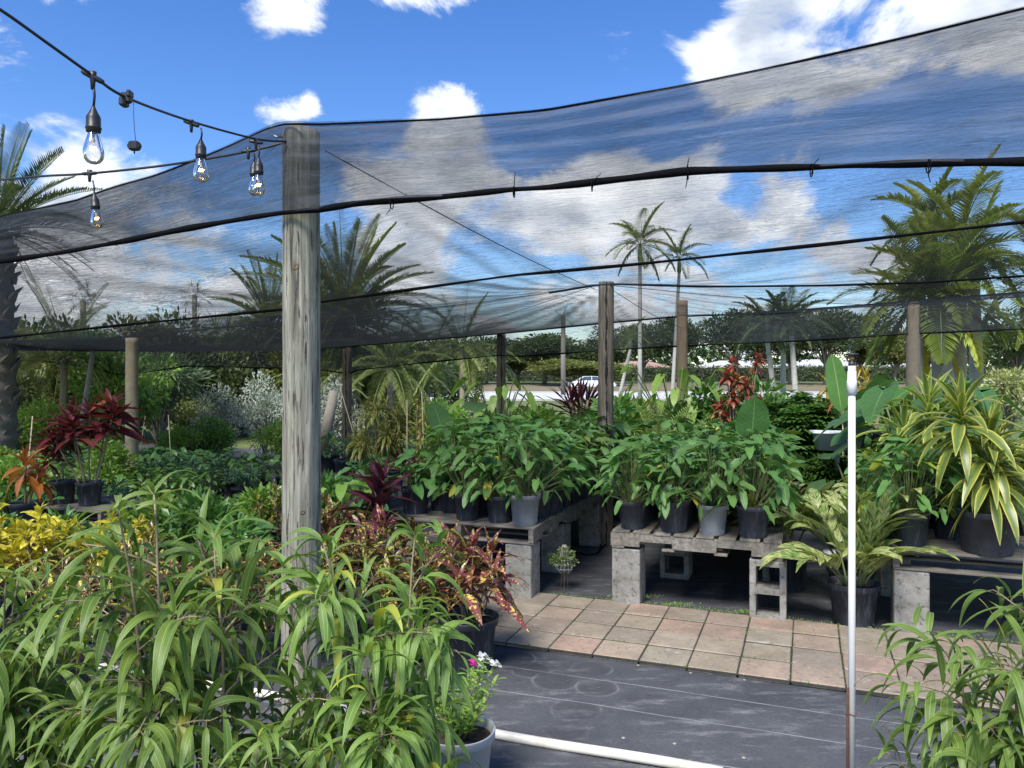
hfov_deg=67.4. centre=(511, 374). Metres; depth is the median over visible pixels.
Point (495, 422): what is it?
potted philodendron
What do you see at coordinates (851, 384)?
irrigation riser
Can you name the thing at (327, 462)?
potted shrub
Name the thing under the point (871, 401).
potted philodendron
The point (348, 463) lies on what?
potted caladium
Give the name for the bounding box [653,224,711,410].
royal palm
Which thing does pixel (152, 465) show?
potted fern
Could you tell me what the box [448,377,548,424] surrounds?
potted philodendron
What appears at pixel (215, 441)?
shrub
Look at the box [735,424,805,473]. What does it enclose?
potted philodendron
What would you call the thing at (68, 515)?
potted shrub
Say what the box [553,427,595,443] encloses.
potted philodendron
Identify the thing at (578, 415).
potted philodendron
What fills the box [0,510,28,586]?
potted shrub
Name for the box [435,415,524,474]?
potted philodendron
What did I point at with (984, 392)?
potted philodendron
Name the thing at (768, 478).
potted philodendron
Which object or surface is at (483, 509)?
potted philodendron
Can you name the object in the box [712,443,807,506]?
potted philodendron
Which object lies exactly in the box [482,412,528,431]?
potted philodendron
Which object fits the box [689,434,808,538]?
potted philodendron
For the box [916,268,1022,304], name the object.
support wire
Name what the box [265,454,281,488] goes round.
potted caladium
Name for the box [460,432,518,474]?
potted philodendron
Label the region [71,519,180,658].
potted croton
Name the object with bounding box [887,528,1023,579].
pallet
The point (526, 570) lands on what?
concrete block
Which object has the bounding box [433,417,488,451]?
potted philodendron
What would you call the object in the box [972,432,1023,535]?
potted philodendron
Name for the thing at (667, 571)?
concrete block
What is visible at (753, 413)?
potted elephant ear
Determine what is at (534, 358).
broadleaf tree
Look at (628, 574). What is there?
concrete block
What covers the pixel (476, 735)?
potted periwinkle
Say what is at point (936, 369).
christmas palm
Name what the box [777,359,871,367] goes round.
house
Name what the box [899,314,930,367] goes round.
broadleaf tree
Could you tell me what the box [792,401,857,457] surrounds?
potted schefflera
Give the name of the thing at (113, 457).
potted shrub
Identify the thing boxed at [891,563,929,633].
concrete block
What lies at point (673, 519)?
potted philodendron
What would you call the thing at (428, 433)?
potted shrub
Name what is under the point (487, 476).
potted philodendron
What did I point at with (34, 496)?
potted caladium
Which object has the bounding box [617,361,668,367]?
house
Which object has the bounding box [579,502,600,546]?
concrete block
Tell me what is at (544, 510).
potted philodendron
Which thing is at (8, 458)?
potted shrub
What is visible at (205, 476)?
potted schefflera
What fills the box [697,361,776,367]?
house
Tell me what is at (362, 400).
shrub
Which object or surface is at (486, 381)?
broadleaf tree
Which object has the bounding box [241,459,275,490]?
potted caladium
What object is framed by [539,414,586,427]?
potted philodendron
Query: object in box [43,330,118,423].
shrub
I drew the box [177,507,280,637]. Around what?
potted shrub
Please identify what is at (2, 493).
potted caladium
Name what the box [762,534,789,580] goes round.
concrete block
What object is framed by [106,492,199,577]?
potted shrub
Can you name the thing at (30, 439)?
bamboo stake
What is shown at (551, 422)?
potted philodendron
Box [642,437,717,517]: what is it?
potted philodendron
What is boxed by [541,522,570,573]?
concrete block
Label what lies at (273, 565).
potted croton
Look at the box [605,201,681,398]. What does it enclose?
royal palm
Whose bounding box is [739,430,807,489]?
potted philodendron
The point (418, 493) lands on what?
potted caladium
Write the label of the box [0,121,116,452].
date palm
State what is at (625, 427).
potted philodendron
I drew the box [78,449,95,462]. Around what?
potted caladium
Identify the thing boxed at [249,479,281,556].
potted croton
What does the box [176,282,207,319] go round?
fan palm
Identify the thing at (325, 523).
potted croton
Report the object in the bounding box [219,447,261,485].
potted caladium
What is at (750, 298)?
support wire
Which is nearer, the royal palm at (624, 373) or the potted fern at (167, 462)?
the potted fern at (167, 462)
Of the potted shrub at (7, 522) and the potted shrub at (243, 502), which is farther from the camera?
the potted shrub at (243, 502)
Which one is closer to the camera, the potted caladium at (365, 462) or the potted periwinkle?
the potted periwinkle
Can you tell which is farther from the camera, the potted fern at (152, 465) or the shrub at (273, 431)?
the shrub at (273, 431)
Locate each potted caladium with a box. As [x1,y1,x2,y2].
[0,484,43,524]
[0,485,20,511]
[15,485,64,528]
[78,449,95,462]
[139,448,158,460]
[139,454,163,478]
[142,446,181,472]
[146,450,187,474]
[159,447,199,470]
[173,451,206,475]
[182,449,221,486]
[194,453,227,483]
[207,453,239,486]
[217,458,253,496]
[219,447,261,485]
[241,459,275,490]
[247,453,279,486]
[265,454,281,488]
[321,480,371,534]
[335,469,373,520]
[338,466,387,519]
[340,460,397,507]
[350,455,401,495]
[352,458,392,494]
[366,450,405,502]
[382,448,448,514]
[419,455,458,510]
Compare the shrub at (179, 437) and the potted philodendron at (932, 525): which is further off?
the shrub at (179, 437)
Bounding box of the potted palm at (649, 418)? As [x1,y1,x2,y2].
[614,387,701,496]
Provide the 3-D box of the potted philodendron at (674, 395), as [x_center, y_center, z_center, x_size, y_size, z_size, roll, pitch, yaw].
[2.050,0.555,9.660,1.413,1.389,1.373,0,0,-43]
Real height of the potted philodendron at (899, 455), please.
0.686 m
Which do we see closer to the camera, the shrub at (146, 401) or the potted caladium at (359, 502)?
the potted caladium at (359, 502)
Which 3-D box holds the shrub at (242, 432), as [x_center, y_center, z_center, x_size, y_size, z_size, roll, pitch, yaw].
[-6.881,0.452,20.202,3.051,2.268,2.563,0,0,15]
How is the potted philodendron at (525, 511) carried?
on the pallet at (535, 533)
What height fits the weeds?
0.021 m
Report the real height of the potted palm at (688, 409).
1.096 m
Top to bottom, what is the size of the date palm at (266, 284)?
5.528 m
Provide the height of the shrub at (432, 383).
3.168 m
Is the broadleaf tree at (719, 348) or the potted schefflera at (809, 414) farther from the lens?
the broadleaf tree at (719, 348)
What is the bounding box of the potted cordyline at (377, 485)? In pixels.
[325,452,423,559]
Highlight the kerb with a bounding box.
[372,391,1023,400]
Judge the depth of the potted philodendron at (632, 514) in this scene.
5.29 m
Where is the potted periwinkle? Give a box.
[426,651,504,767]
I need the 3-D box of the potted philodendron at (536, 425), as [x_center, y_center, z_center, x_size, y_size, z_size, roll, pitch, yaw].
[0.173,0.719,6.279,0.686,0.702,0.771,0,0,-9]
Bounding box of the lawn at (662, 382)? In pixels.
[480,382,905,382]
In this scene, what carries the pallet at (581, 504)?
on the concrete block at (590, 527)
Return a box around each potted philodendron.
[405,424,493,513]
[415,422,485,480]
[426,439,500,520]
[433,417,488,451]
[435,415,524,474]
[435,426,497,489]
[436,435,514,514]
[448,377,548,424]
[448,437,540,522]
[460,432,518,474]
[471,411,530,430]
[474,416,528,439]
[474,427,516,448]
[476,426,585,525]
[478,449,545,517]
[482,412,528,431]
[498,419,575,480]
[499,443,556,487]
[501,434,581,518]
[505,420,533,431]
[512,428,598,513]
[521,411,547,427]
[526,423,577,463]
[531,417,578,432]
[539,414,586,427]
[546,436,598,506]
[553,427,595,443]
[556,424,619,497]
[557,435,602,501]
[560,415,630,489]
[567,414,588,429]
[569,426,619,491]
[571,422,626,469]
[582,444,680,529]
[593,413,640,459]
[597,434,676,515]
[600,439,677,521]
[619,363,734,423]
[621,427,680,509]
[627,412,706,439]
[628,430,684,468]
[631,445,715,532]
[641,436,725,524]
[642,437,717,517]
[645,420,695,441]
[658,434,759,535]
[673,429,719,463]
[676,447,746,523]
[684,419,740,441]
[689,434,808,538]
[694,420,736,437]
[697,442,752,519]
[703,417,739,442]
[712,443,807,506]
[718,435,742,448]
[724,428,805,486]
[734,427,803,477]
[734,444,791,519]
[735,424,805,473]
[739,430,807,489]
[747,458,787,512]
[813,381,975,460]
[843,433,960,533]
[844,435,941,497]
[856,444,893,475]
[856,444,977,547]
[857,374,1023,462]
[889,448,968,528]
[907,427,973,482]
[912,465,991,539]
[971,437,1023,495]
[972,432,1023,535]
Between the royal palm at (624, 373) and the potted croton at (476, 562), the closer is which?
the potted croton at (476, 562)
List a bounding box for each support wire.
[325,151,593,288]
[614,285,906,305]
[614,291,680,327]
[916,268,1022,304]
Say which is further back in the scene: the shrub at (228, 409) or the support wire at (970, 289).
the shrub at (228, 409)
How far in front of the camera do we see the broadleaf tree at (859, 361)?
93.11 m
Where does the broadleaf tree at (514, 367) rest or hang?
on the dry verge
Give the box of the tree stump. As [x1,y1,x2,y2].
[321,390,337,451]
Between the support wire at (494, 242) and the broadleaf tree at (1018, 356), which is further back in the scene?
the broadleaf tree at (1018, 356)
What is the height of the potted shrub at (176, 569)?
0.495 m
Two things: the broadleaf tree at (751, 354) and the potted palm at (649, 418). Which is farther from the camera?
the broadleaf tree at (751, 354)
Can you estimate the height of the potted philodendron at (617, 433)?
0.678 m
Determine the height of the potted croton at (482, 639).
0.808 m
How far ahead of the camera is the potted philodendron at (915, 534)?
4.74 m
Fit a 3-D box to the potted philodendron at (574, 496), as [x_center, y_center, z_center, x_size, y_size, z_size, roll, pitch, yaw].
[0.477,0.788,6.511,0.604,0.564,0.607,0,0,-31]
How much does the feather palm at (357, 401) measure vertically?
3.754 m
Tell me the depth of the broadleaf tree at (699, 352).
104.36 m
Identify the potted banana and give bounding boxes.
[825,354,916,482]
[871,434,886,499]
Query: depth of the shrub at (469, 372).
29.37 m
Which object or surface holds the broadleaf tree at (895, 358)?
on the dry verge
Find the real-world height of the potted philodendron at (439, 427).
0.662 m
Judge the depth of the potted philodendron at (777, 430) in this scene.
6.52 m
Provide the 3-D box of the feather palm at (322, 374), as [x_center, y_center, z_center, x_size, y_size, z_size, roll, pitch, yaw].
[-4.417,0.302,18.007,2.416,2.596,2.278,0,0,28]
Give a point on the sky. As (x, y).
(244, 67)
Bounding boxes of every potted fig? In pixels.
[0,551,123,767]
[9,470,330,767]
[183,708,327,767]
[237,509,495,767]
[854,561,1023,767]
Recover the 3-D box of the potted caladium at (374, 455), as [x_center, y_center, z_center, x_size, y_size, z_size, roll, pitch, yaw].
[-1.462,1.159,8.710,0.593,0.583,0.606,0,0,-12]
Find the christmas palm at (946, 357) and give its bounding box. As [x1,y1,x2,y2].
[860,212,1021,382]
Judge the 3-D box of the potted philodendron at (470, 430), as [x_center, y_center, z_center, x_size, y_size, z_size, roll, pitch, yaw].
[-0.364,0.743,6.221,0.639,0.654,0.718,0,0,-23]
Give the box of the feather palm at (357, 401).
[356,352,418,429]
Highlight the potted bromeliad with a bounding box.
[536,374,614,423]
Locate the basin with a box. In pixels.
[809,430,864,554]
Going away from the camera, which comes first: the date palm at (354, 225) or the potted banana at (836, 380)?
the potted banana at (836, 380)
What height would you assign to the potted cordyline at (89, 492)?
1.071 m
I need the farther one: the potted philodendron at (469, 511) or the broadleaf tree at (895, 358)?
the broadleaf tree at (895, 358)
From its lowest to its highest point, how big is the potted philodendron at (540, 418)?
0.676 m
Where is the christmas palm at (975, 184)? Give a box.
[873,143,1023,381]
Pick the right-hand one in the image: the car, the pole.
the car
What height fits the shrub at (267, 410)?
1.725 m
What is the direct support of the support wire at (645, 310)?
attached to the wooden post at (606, 350)
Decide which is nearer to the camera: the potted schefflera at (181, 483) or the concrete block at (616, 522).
the concrete block at (616, 522)
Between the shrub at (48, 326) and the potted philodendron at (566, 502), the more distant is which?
the shrub at (48, 326)
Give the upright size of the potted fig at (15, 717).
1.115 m
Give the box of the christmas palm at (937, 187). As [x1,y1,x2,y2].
[869,167,999,341]
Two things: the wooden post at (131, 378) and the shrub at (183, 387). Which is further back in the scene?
the shrub at (183, 387)
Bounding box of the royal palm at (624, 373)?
[614,323,649,396]
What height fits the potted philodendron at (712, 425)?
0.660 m
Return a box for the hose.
[571,540,605,554]
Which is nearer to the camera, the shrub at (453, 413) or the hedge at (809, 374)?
the shrub at (453, 413)
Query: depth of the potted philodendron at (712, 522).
5.09 m
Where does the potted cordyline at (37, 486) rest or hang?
on the weed mat
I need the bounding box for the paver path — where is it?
[165,575,1023,712]
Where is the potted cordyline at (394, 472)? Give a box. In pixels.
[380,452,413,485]
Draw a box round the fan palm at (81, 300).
[64,285,102,320]
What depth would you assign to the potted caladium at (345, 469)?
7.42 m
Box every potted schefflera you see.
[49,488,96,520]
[55,462,79,478]
[57,457,87,477]
[104,474,139,496]
[122,466,158,497]
[125,478,168,498]
[126,462,155,486]
[137,459,179,490]
[139,470,180,497]
[164,467,197,497]
[167,473,207,503]
[188,468,225,497]
[762,389,846,494]
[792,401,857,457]
[803,456,871,541]
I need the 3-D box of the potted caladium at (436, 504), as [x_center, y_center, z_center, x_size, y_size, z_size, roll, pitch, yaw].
[-0.535,0.847,6.108,0.454,0.455,0.425,0,0,0]
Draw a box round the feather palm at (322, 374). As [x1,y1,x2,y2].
[269,350,367,424]
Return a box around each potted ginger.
[726,466,856,592]
[735,446,945,579]
[759,486,959,627]
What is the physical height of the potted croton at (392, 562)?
0.755 m
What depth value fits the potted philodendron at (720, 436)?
6.74 m
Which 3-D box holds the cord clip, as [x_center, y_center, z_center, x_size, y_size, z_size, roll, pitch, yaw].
[-1.092,-0.722,2.200,0.059,0.180,0.030,0,0,0]
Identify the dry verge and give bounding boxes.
[400,383,931,390]
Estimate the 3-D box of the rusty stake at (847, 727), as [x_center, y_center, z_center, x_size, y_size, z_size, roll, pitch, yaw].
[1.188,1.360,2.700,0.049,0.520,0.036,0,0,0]
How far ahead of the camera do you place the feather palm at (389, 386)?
15.44 m
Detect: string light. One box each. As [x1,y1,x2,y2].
[0,8,286,195]
[0,142,281,227]
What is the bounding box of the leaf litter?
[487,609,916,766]
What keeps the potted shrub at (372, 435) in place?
on the weed mat
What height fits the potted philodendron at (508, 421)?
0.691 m
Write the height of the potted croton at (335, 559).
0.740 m
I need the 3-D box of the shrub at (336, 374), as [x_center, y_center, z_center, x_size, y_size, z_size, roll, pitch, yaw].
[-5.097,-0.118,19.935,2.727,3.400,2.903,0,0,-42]
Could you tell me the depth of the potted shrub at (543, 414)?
9.79 m
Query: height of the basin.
1.090 m
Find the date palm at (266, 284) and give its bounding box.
[206,257,282,353]
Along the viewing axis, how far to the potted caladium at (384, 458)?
8.35 m
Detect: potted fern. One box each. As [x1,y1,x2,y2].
[56,451,76,475]
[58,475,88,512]
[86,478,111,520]
[102,477,145,523]
[139,459,164,484]
[158,453,183,489]
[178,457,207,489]
[198,454,236,501]
[220,466,260,502]
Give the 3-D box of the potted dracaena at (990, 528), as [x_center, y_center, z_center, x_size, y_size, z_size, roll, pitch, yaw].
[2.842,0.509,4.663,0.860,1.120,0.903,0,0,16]
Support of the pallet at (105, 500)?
on the concrete block
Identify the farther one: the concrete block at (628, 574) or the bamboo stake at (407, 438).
the bamboo stake at (407, 438)
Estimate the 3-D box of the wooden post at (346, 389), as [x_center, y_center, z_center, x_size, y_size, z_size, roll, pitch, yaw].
[-2.667,0.592,12.399,0.174,2.015,0.160,0,0,0]
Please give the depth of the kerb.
66.00 m
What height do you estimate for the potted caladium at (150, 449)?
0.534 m
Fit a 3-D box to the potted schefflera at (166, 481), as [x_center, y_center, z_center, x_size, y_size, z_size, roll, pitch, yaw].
[-3.998,1.343,8.813,0.463,0.503,0.451,0,0,-12]
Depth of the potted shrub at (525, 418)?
8.52 m
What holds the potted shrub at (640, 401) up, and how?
on the weed mat
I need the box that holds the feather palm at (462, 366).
[397,292,519,422]
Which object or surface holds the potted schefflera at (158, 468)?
on the weed mat
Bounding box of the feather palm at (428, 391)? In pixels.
[374,338,472,429]
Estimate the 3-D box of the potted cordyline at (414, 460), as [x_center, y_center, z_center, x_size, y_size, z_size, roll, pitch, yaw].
[-1.007,0.982,7.912,0.288,0.335,0.376,0,0,33]
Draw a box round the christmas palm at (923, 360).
[826,213,1004,392]
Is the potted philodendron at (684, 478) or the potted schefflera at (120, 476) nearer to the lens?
the potted philodendron at (684, 478)
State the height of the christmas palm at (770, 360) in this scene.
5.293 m
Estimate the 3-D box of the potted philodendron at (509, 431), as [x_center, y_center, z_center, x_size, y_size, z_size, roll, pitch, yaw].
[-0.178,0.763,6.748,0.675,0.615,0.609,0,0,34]
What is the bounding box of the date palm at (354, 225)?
[231,210,444,436]
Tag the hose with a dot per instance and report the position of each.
(587, 554)
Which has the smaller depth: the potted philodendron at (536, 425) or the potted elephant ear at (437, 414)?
the potted philodendron at (536, 425)
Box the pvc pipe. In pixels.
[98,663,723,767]
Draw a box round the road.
[430,393,1023,398]
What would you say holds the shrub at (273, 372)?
on the ground at (242, 441)
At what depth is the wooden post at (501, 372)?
11.44 m
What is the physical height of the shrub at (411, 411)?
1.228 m
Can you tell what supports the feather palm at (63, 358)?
on the weed mat
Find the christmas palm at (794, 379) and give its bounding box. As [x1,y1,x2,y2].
[751,287,834,394]
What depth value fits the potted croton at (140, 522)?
4.93 m
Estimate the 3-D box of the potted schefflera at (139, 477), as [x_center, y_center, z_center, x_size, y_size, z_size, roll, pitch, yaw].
[-4.332,1.327,8.943,0.492,0.534,0.479,0,0,-10]
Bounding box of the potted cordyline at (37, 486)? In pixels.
[1,443,56,528]
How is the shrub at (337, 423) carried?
on the weed mat
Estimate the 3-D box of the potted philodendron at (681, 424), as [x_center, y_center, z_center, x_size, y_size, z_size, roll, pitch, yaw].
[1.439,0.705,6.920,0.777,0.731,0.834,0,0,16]
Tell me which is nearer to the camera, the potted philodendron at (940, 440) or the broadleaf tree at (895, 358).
the potted philodendron at (940, 440)
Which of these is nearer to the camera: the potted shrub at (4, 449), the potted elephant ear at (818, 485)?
the potted elephant ear at (818, 485)
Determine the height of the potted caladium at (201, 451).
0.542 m
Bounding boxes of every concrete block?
[394,531,423,582]
[442,523,469,559]
[505,539,539,598]
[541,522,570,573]
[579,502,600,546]
[612,544,644,603]
[613,490,626,526]
[660,543,691,579]
[749,556,786,619]
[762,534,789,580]
[878,559,910,596]
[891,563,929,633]
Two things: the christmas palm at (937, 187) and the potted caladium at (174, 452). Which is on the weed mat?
the potted caladium at (174, 452)
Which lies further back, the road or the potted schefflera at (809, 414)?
the road
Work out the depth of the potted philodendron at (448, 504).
5.90 m
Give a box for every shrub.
[0,445,19,462]
[0,449,64,478]
[0,458,57,513]
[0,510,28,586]
[15,315,82,333]
[16,368,51,438]
[16,395,77,462]
[18,314,60,370]
[18,352,93,443]
[37,504,94,596]
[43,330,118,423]
[48,400,105,463]
[68,352,184,443]
[69,439,142,494]
[98,308,198,330]
[98,352,217,445]
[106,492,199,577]
[123,546,178,626]
[152,485,244,591]
[153,424,204,458]
[157,352,266,428]
[166,396,215,454]
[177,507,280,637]
[185,380,248,461]
[186,415,237,459]
[210,358,274,434]
[217,494,248,551]
[226,482,281,539]
[232,370,281,455]
[234,350,327,426]
[240,517,281,596]
[243,352,369,404]
[249,418,281,466]
[261,347,366,419]
[321,373,369,450]
[321,430,341,472]
[321,468,359,518]
[325,439,358,480]
[355,343,435,420]
[363,340,466,410]
[364,425,403,451]
[384,390,430,437]
[402,445,424,484]
[408,422,457,457]
[413,396,471,436]
[430,341,506,410]
[493,411,550,425]
[513,404,568,427]
[529,403,565,419]
[568,385,648,502]
[592,394,664,436]
[655,375,740,432]
[726,372,792,412]
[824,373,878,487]
[940,373,1014,443]
[969,366,1023,442]
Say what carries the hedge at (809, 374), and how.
on the ground at (242, 441)
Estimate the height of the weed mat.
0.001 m
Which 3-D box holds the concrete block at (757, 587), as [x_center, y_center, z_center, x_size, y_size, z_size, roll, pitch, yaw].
[1.677,1.395,5.024,0.225,0.397,0.200,0,0,21]
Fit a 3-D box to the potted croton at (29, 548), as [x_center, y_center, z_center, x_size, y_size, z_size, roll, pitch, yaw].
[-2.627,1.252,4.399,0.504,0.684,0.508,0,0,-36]
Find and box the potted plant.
[548,544,578,589]
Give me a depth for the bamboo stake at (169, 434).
10.99 m
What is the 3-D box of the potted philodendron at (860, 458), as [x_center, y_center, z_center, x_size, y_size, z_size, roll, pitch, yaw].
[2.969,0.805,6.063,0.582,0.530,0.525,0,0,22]
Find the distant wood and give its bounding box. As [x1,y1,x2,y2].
[482,343,1023,367]
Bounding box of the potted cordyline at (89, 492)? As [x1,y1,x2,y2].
[27,388,151,506]
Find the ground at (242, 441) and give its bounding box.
[32,401,1023,453]
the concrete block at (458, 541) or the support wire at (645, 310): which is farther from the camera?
the support wire at (645, 310)
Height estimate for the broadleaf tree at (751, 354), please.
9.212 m
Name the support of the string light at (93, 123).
hanging from the wooden post at (301, 435)
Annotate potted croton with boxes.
[0,499,80,645]
[0,534,99,633]
[2,554,127,713]
[54,503,162,621]
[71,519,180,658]
[110,538,233,673]
[203,532,281,676]
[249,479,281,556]
[251,502,368,590]
[276,492,368,559]
[321,521,402,655]
[330,503,417,612]
[339,524,457,664]
[382,516,471,620]
[407,398,428,504]
[407,521,532,676]
[425,437,441,501]
[432,538,495,622]
[707,350,766,426]
[807,364,911,483]
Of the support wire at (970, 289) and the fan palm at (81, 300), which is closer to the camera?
the support wire at (970, 289)
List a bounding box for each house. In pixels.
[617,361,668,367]
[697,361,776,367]
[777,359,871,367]
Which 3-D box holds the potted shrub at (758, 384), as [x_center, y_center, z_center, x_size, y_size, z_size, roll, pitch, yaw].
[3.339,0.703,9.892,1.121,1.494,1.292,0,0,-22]
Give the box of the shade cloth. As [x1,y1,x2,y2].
[0,6,1023,375]
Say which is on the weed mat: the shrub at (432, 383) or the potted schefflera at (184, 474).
the potted schefflera at (184, 474)
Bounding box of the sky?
[0,0,1023,365]
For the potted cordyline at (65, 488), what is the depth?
7.02 m
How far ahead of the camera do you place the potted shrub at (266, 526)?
5.50 m
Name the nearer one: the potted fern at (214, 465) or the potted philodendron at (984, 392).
the potted philodendron at (984, 392)
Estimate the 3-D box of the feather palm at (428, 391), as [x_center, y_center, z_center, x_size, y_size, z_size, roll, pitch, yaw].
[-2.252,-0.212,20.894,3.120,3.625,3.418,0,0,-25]
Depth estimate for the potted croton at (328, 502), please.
5.63 m
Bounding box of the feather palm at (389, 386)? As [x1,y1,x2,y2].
[321,303,455,425]
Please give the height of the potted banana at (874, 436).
0.936 m
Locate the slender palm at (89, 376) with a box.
[36,349,147,460]
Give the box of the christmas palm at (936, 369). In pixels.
[861,208,1023,385]
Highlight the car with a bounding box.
[571,376,616,386]
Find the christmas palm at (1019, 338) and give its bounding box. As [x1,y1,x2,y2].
[967,211,1023,350]
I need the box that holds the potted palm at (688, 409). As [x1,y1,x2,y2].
[639,401,721,433]
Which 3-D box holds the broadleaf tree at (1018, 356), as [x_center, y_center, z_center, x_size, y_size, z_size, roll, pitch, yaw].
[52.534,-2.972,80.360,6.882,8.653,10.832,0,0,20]
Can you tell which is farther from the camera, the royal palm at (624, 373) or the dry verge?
the dry verge
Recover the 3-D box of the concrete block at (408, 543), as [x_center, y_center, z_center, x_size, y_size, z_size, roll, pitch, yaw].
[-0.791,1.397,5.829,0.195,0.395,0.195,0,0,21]
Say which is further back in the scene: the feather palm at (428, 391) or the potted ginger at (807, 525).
the feather palm at (428, 391)
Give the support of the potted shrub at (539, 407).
on the weed mat
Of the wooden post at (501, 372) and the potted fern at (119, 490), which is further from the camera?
the wooden post at (501, 372)
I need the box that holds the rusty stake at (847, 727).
[845,687,856,767]
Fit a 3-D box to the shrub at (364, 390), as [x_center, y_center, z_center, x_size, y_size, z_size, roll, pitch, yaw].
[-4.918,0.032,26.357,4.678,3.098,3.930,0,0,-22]
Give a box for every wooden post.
[125,338,138,491]
[273,129,320,760]
[341,349,351,457]
[496,334,505,414]
[597,281,613,545]
[672,300,687,409]
[906,301,920,394]
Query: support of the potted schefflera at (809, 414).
on the weed mat
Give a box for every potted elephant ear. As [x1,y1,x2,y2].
[426,402,488,431]
[735,396,769,437]
[804,429,884,495]
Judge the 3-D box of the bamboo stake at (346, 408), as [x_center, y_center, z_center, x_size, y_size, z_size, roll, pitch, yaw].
[-1.935,0.820,9.500,0.462,1.564,0.014,0,0,0]
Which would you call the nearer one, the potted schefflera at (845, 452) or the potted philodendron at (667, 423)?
the potted philodendron at (667, 423)
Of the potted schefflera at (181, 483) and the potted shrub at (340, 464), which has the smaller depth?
the potted schefflera at (181, 483)
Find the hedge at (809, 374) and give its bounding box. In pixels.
[437,363,1023,381]
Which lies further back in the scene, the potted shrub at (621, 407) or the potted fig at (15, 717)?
the potted shrub at (621, 407)
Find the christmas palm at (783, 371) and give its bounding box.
[743,290,820,392]
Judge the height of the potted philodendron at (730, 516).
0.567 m
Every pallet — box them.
[42,495,151,525]
[389,503,573,545]
[570,490,600,520]
[611,510,786,560]
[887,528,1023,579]
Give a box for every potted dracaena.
[341,392,415,507]
[847,369,981,528]
[904,367,1023,556]
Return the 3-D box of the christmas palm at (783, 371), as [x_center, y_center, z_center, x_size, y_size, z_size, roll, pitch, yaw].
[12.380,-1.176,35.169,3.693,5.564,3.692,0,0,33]
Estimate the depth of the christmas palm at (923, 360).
12.51 m
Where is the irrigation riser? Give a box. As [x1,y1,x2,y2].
[845,353,858,767]
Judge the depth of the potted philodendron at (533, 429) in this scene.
6.56 m
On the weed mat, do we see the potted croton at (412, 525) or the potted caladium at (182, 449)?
the potted caladium at (182, 449)
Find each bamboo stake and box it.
[27,416,32,484]
[168,415,170,454]
[337,378,364,472]
[406,400,407,485]
[421,392,423,447]
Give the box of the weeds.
[500,592,1019,707]
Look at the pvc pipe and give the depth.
3.21 m
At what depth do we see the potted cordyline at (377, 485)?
5.64 m
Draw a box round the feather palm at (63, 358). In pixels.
[16,278,149,410]
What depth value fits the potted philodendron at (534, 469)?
5.97 m
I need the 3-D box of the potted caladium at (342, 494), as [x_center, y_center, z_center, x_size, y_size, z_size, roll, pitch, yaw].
[-1.313,1.084,5.919,0.658,0.532,0.701,0,0,0]
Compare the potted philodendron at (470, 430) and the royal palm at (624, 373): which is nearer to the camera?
the potted philodendron at (470, 430)
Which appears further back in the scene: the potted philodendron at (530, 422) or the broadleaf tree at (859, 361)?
the broadleaf tree at (859, 361)
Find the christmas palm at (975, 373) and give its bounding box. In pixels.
[898,179,1023,451]
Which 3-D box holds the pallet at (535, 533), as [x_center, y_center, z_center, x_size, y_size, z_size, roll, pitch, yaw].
[-0.208,1.133,6.023,1.156,0.124,1.000,0,0,21]
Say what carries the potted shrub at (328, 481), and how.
on the weed mat
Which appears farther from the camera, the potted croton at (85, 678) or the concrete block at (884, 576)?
the concrete block at (884, 576)
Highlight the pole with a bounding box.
[561,308,569,394]
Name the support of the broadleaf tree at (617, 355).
on the dry verge
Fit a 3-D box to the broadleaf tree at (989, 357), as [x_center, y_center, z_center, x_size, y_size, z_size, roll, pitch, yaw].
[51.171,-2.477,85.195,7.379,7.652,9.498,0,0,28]
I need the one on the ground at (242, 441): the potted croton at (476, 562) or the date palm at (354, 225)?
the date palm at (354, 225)
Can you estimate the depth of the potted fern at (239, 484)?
9.46 m
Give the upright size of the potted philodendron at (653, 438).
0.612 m
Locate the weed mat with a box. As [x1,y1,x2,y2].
[10,443,1023,767]
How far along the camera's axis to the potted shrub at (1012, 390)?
8.01 m
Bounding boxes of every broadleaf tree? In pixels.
[464,336,513,383]
[493,356,541,382]
[506,333,585,384]
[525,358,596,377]
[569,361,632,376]
[570,348,597,377]
[576,326,648,367]
[620,323,673,381]
[646,315,708,377]
[691,307,767,385]
[730,332,779,379]
[758,311,831,384]
[780,309,872,383]
[832,311,897,382]
[860,329,930,377]
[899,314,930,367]
[950,321,1000,363]
[982,307,1023,373]
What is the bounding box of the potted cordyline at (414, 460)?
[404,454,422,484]
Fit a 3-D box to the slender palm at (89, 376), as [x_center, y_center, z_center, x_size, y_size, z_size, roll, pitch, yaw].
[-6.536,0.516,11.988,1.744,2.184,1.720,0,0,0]
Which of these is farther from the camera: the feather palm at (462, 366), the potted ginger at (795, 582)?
the feather palm at (462, 366)
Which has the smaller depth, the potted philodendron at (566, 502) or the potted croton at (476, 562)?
the potted croton at (476, 562)
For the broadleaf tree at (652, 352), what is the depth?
98.68 m
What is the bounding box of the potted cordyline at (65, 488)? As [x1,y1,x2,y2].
[23,413,81,504]
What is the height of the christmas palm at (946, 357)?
4.138 m
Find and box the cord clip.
[119,89,141,153]
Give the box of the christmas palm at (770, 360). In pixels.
[730,293,806,396]
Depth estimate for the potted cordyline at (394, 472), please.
7.57 m
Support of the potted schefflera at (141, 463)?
on the weed mat

